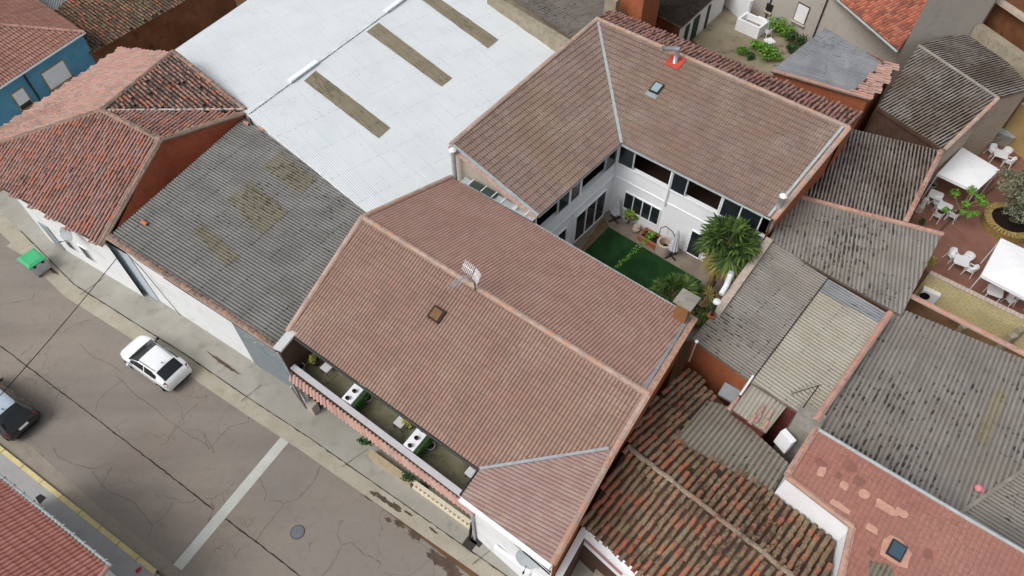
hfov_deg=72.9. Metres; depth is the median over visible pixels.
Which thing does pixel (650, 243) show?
brick flower bed
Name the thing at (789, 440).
light well wall
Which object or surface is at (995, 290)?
garden table
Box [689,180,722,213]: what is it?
window
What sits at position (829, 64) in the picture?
brick store
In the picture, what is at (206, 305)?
cable
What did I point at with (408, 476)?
hanging plant
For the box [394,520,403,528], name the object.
damp patch
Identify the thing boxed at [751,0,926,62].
grey house
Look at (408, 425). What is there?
potted bush
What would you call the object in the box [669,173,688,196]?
window
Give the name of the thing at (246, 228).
grey warehouse
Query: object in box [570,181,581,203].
window
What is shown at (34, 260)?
wheeled bin
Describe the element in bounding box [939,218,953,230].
paving band
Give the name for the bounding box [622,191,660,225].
window
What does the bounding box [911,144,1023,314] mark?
patio floor
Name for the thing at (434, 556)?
damp patch
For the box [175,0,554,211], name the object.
white shed
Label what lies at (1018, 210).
olive tree
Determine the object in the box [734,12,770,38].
washing trough
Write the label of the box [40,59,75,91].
window
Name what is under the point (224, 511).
white road strip
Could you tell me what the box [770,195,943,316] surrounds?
grey patio shed
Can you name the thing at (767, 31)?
garden chair
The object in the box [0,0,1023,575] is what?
ground
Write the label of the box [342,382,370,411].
terrace divider
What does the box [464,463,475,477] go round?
slatted chair
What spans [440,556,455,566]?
damp patch
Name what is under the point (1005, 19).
brown house
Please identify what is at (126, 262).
garage door
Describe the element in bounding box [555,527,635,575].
white yard wall
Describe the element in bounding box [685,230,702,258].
window
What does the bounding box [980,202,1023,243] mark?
round planter
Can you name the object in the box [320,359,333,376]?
slatted chair
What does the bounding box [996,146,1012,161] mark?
garden chair
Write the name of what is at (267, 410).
kerb joint
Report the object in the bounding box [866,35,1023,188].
dark barn
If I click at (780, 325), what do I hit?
shed
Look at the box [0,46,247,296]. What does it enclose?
corner house
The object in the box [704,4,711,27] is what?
door
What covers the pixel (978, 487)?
pink ball
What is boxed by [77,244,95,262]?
window
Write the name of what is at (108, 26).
adobe barn
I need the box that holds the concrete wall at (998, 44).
[970,24,1023,78]
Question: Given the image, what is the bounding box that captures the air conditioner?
[917,285,942,303]
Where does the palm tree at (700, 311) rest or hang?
on the courtyard floor at (688, 263)
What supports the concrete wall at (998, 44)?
on the ground
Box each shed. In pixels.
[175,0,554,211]
[487,0,626,51]
[680,237,892,447]
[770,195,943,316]
[805,129,943,222]
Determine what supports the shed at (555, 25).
on the ground
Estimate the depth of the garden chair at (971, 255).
42.18 m
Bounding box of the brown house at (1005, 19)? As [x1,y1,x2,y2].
[984,0,1023,50]
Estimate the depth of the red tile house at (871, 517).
27.16 m
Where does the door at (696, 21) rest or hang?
in the white outbuilding
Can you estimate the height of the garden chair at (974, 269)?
0.843 m
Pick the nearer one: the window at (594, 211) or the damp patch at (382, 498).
the damp patch at (382, 498)
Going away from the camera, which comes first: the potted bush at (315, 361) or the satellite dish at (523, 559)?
the satellite dish at (523, 559)
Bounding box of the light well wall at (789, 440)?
[772,403,825,464]
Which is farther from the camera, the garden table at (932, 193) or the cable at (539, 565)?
the garden table at (932, 193)
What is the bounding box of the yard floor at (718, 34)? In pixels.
[692,5,802,76]
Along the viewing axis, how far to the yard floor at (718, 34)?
56.86 m
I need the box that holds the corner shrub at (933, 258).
[927,256,938,266]
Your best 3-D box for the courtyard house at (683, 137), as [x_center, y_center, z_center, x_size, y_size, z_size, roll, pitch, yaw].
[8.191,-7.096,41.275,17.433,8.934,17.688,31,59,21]
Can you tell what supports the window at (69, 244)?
in the corner house at (85, 155)
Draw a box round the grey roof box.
[718,382,740,402]
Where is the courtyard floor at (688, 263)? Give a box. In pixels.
[573,210,734,340]
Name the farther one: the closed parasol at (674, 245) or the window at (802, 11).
the window at (802, 11)
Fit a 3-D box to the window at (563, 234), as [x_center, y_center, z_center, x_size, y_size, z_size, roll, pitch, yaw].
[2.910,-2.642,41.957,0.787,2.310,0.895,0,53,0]
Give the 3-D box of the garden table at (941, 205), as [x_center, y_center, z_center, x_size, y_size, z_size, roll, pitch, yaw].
[27.825,-5.007,44.812,0.850,0.736,0.850,30,58,21]
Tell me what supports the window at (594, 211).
in the courtyard house at (683, 137)
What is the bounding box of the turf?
[584,227,700,296]
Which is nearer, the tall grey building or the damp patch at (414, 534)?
the damp patch at (414, 534)
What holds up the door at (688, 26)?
in the white outbuilding
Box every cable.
[0,258,116,395]
[125,252,180,315]
[163,277,273,349]
[513,543,549,574]
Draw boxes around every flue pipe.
[689,339,698,361]
[707,298,720,319]
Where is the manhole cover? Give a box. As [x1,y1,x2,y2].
[290,525,304,539]
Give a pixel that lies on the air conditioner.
(928, 294)
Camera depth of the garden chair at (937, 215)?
44.24 m
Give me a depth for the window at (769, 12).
58.07 m
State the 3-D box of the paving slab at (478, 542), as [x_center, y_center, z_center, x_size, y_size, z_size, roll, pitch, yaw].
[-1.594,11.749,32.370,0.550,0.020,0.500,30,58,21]
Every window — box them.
[10,86,33,111]
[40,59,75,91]
[59,233,77,251]
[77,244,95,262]
[556,190,570,214]
[556,227,566,240]
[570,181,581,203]
[573,189,606,242]
[603,149,617,172]
[618,146,635,170]
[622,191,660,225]
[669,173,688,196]
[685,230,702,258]
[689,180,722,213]
[718,198,762,231]
[763,3,773,14]
[790,2,810,26]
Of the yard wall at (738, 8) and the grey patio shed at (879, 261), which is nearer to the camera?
the grey patio shed at (879, 261)
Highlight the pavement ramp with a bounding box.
[7,235,41,254]
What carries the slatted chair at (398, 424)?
on the terrace house at (529, 377)
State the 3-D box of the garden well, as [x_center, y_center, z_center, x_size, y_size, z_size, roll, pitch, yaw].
[9.412,-2.972,42.388,1.000,2.125,1.000,0,53,0]
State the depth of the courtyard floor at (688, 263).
42.85 m
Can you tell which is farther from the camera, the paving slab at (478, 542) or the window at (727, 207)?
the window at (727, 207)
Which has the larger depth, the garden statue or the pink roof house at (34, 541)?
the garden statue
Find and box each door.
[37,221,65,250]
[105,242,158,300]
[231,322,294,389]
[684,23,690,39]
[689,14,700,40]
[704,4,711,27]
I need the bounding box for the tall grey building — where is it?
[876,0,995,106]
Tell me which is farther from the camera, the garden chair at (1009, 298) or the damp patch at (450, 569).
the garden chair at (1009, 298)
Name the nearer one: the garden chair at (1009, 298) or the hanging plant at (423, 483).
the hanging plant at (423, 483)
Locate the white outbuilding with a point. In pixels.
(689, 20)
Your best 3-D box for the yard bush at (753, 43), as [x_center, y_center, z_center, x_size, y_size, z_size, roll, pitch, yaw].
[19.834,-19.657,55.916,1.398,0.853,1.256,0,53,0]
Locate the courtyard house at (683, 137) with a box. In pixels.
[448,10,862,278]
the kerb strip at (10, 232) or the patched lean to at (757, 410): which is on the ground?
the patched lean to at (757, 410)
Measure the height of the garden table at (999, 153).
0.736 m
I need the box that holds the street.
[0,233,469,575]
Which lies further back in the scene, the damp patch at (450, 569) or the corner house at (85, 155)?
the corner house at (85, 155)
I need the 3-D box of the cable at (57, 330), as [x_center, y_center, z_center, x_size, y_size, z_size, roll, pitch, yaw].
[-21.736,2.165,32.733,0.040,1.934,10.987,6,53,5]
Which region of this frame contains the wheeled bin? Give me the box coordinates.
[17,248,51,276]
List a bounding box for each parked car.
[0,378,40,440]
[120,335,191,391]
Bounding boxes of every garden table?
[764,38,775,46]
[928,189,943,207]
[932,201,953,219]
[948,254,969,274]
[982,284,1003,301]
[989,149,1008,166]
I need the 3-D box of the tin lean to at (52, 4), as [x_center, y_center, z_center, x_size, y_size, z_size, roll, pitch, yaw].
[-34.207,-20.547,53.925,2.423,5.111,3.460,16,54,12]
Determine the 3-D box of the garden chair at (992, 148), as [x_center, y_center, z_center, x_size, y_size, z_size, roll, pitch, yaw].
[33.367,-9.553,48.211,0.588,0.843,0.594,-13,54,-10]
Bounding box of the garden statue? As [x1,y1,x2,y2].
[914,195,929,213]
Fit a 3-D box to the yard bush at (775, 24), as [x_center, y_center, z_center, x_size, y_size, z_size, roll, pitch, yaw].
[21.773,-21.739,57.147,2.019,1.416,1.828,0,53,0]
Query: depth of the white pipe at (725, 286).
35.76 m
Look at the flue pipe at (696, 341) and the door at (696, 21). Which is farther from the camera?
the door at (696, 21)
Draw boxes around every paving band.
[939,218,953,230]
[969,157,1020,202]
[981,181,1003,196]
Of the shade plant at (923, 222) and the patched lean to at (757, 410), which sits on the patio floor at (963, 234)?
the shade plant at (923, 222)
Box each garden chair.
[763,28,772,38]
[927,195,942,210]
[929,209,944,223]
[942,247,958,263]
[946,211,960,223]
[962,251,975,267]
[963,263,979,278]
[983,143,997,158]
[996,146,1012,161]
[1000,293,1018,306]
[1002,156,1016,167]
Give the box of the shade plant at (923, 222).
[919,217,925,225]
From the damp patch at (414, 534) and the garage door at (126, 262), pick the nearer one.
the damp patch at (414, 534)
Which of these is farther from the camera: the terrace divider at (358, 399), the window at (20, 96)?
the window at (20, 96)
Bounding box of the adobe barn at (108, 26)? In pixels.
[55,0,236,62]
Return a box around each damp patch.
[207,351,241,374]
[375,492,392,506]
[389,502,401,511]
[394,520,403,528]
[409,530,420,541]
[426,549,445,565]
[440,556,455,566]
[443,563,462,575]
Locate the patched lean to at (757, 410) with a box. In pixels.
[727,385,785,438]
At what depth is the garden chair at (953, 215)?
44.30 m
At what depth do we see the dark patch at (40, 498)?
33.56 m
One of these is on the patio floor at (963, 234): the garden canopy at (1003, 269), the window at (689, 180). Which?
the garden canopy at (1003, 269)
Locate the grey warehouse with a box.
[105,118,365,389]
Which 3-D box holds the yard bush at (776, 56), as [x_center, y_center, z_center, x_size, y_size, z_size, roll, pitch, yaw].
[20.872,-18.592,55.000,1.456,1.021,1.468,0,53,0]
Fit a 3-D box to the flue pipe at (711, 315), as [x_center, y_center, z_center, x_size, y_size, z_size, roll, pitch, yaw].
[10.073,1.025,34.519,0.387,1.360,0.387,38,62,25]
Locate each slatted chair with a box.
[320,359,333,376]
[393,412,404,431]
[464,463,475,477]
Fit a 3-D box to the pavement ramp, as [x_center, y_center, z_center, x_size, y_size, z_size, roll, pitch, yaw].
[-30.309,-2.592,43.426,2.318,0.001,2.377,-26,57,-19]
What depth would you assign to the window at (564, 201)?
39.11 m
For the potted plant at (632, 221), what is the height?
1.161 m
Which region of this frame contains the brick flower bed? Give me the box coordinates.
[637,227,664,249]
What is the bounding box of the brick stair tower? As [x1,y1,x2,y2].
[603,0,659,27]
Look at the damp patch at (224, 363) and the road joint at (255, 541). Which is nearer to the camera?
the road joint at (255, 541)
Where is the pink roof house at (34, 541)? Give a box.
[0,474,115,575]
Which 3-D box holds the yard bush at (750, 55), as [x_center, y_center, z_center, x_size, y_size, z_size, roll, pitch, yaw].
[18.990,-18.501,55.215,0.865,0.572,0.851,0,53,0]
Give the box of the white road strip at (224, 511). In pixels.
[173,437,287,569]
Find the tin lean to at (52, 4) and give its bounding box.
[39,0,64,11]
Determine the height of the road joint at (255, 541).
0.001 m
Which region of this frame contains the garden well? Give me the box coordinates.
[655,226,674,256]
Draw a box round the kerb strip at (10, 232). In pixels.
[0,211,504,575]
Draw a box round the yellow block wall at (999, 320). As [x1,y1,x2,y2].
[913,271,1023,350]
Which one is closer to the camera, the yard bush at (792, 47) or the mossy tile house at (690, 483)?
the mossy tile house at (690, 483)
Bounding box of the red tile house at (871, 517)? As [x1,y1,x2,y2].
[774,426,1023,575]
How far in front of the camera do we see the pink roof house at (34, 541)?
27.41 m
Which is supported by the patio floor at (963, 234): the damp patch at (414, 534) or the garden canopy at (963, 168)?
the garden canopy at (963, 168)
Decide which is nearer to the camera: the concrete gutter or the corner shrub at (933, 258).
the concrete gutter
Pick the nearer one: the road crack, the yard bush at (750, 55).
the road crack
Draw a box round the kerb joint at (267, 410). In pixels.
[0,231,506,575]
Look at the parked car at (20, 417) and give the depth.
35.11 m
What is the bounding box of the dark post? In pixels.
[468,522,476,539]
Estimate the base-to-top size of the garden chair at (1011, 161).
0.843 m
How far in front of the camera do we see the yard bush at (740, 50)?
55.38 m
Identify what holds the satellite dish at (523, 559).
attached to the terrace house at (529, 377)
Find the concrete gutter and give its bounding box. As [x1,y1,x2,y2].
[0,436,184,575]
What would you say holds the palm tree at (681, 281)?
on the turf
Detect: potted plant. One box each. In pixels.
[623,208,631,224]
[627,210,635,225]
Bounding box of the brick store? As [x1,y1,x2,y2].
[770,28,899,130]
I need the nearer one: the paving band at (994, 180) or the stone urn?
the stone urn
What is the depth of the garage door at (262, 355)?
35.93 m
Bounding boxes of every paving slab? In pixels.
[462,537,476,551]
[470,537,481,546]
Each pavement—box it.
[0,190,592,575]
[0,446,159,575]
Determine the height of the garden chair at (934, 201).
0.843 m
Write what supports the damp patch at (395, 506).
on the kerb strip at (10, 232)
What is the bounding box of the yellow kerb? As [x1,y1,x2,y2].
[0,446,156,573]
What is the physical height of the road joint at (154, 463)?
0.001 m
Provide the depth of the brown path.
44.09 m
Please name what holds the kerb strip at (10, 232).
on the street
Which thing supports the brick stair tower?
on the ground
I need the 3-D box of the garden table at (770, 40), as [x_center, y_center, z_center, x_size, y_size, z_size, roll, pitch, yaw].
[20.691,-19.632,55.954,0.750,0.736,0.750,-16,54,-12]
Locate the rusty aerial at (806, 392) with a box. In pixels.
[790,382,821,407]
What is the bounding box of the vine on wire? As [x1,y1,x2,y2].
[613,231,653,269]
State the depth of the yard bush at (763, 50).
54.81 m
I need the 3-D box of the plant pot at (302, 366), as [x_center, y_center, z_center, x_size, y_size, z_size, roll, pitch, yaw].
[-10.320,3.890,33.932,0.440,0.300,0.440,0,53,0]
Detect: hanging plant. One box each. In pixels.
[356,436,373,445]
[400,470,416,481]
[411,480,428,488]
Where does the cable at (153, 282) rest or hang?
attached to the grey warehouse
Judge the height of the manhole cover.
0.020 m
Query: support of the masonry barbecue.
on the patio floor at (963, 234)
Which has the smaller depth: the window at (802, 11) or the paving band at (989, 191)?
the paving band at (989, 191)
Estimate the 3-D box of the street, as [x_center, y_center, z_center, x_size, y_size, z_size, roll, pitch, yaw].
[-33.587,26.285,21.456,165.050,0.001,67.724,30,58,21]
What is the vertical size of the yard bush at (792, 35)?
1.267 m
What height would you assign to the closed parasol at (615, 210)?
2.150 m
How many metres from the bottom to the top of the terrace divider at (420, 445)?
0.900 m
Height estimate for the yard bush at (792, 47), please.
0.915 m
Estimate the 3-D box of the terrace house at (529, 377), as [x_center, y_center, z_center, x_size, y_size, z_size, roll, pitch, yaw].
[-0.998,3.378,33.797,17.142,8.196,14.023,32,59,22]
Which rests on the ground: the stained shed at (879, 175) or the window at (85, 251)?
the stained shed at (879, 175)
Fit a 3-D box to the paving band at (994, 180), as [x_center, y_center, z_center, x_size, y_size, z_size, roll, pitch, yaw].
[33.055,-7.519,47.180,8.161,0.001,0.160,-33,60,-23]
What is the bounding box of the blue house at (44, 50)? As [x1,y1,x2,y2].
[0,0,96,125]
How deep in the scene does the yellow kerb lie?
33.15 m
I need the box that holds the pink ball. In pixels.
[974,484,984,492]
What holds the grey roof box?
on the shed at (780, 325)
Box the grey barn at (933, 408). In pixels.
[821,294,1023,548]
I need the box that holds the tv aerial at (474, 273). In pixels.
[446,260,480,290]
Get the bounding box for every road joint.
[0,346,212,508]
[225,518,299,575]
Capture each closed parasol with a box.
[608,196,620,223]
[665,231,679,260]
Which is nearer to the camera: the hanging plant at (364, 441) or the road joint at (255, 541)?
the road joint at (255, 541)
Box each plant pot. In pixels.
[299,362,304,370]
[427,442,434,450]
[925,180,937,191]
[991,135,1003,143]
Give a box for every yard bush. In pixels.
[735,45,748,55]
[746,52,754,59]
[749,39,764,50]
[754,40,773,60]
[765,15,788,31]
[766,46,783,60]
[774,22,798,38]
[784,30,809,44]
[785,42,799,53]
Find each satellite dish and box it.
[59,227,71,242]
[516,549,538,573]
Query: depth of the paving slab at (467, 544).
32.23 m
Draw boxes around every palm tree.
[648,272,698,305]
[690,282,720,327]
[691,213,763,287]
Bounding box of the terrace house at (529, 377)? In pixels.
[273,175,700,575]
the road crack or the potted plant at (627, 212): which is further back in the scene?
the potted plant at (627, 212)
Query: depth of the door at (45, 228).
42.22 m
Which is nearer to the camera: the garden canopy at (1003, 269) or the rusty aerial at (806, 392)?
the rusty aerial at (806, 392)
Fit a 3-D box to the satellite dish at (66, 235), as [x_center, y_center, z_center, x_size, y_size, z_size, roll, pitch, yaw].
[-24.590,-2.925,38.285,0.861,0.829,0.754,-18,55,-13]
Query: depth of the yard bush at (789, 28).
56.81 m
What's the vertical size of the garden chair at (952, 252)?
0.843 m
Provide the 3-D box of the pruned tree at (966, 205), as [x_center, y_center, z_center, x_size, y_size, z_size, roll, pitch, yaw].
[28.200,-4.976,43.650,3.030,2.668,2.031,0,53,0]
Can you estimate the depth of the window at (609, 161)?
41.20 m
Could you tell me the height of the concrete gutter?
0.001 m
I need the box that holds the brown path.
[581,218,608,251]
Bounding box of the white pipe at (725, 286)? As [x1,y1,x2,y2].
[719,271,733,295]
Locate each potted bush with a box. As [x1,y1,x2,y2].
[308,354,319,366]
[401,417,412,429]
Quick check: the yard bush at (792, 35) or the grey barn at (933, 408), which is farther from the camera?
the yard bush at (792, 35)
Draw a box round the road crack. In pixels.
[92,472,151,538]
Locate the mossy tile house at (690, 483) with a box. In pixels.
[580,368,836,575]
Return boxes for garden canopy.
[921,147,999,201]
[970,238,1023,299]
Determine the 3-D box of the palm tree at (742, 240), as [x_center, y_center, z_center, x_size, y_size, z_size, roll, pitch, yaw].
[11.807,-1.580,38.799,3.787,6.582,4.015,0,53,0]
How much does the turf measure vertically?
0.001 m
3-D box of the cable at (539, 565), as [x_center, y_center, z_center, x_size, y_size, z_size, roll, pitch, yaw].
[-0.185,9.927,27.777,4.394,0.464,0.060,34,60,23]
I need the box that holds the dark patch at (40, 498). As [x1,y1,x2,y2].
[35,494,45,503]
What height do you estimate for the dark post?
2.200 m
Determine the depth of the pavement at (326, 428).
37.67 m
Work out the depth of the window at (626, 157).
41.20 m
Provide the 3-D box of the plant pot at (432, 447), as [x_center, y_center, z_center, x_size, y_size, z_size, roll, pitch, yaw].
[-3.688,7.188,31.421,0.440,0.300,0.440,0,53,0]
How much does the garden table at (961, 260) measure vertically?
0.736 m
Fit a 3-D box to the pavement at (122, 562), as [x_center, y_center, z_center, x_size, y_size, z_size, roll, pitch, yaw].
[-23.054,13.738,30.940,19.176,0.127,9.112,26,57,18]
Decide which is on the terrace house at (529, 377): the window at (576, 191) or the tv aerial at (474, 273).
the tv aerial at (474, 273)
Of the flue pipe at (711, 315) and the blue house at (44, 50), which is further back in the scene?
the blue house at (44, 50)
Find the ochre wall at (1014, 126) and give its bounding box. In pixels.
[1004,102,1023,159]
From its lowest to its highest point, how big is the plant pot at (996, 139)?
0.750 m
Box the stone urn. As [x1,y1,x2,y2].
[632,223,640,232]
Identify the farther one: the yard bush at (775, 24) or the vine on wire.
the yard bush at (775, 24)
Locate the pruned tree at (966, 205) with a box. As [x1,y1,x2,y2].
[942,185,988,218]
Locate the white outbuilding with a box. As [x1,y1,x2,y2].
[655,0,724,42]
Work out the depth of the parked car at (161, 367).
36.95 m
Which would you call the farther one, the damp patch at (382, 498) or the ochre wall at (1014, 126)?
the ochre wall at (1014, 126)
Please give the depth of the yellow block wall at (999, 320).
38.74 m
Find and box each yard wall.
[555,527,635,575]
[724,0,753,17]
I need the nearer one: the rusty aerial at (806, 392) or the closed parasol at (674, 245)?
the rusty aerial at (806, 392)
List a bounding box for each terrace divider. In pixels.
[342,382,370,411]
[403,429,432,458]
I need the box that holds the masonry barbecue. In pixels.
[996,128,1014,146]
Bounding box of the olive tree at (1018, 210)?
[995,165,1023,223]

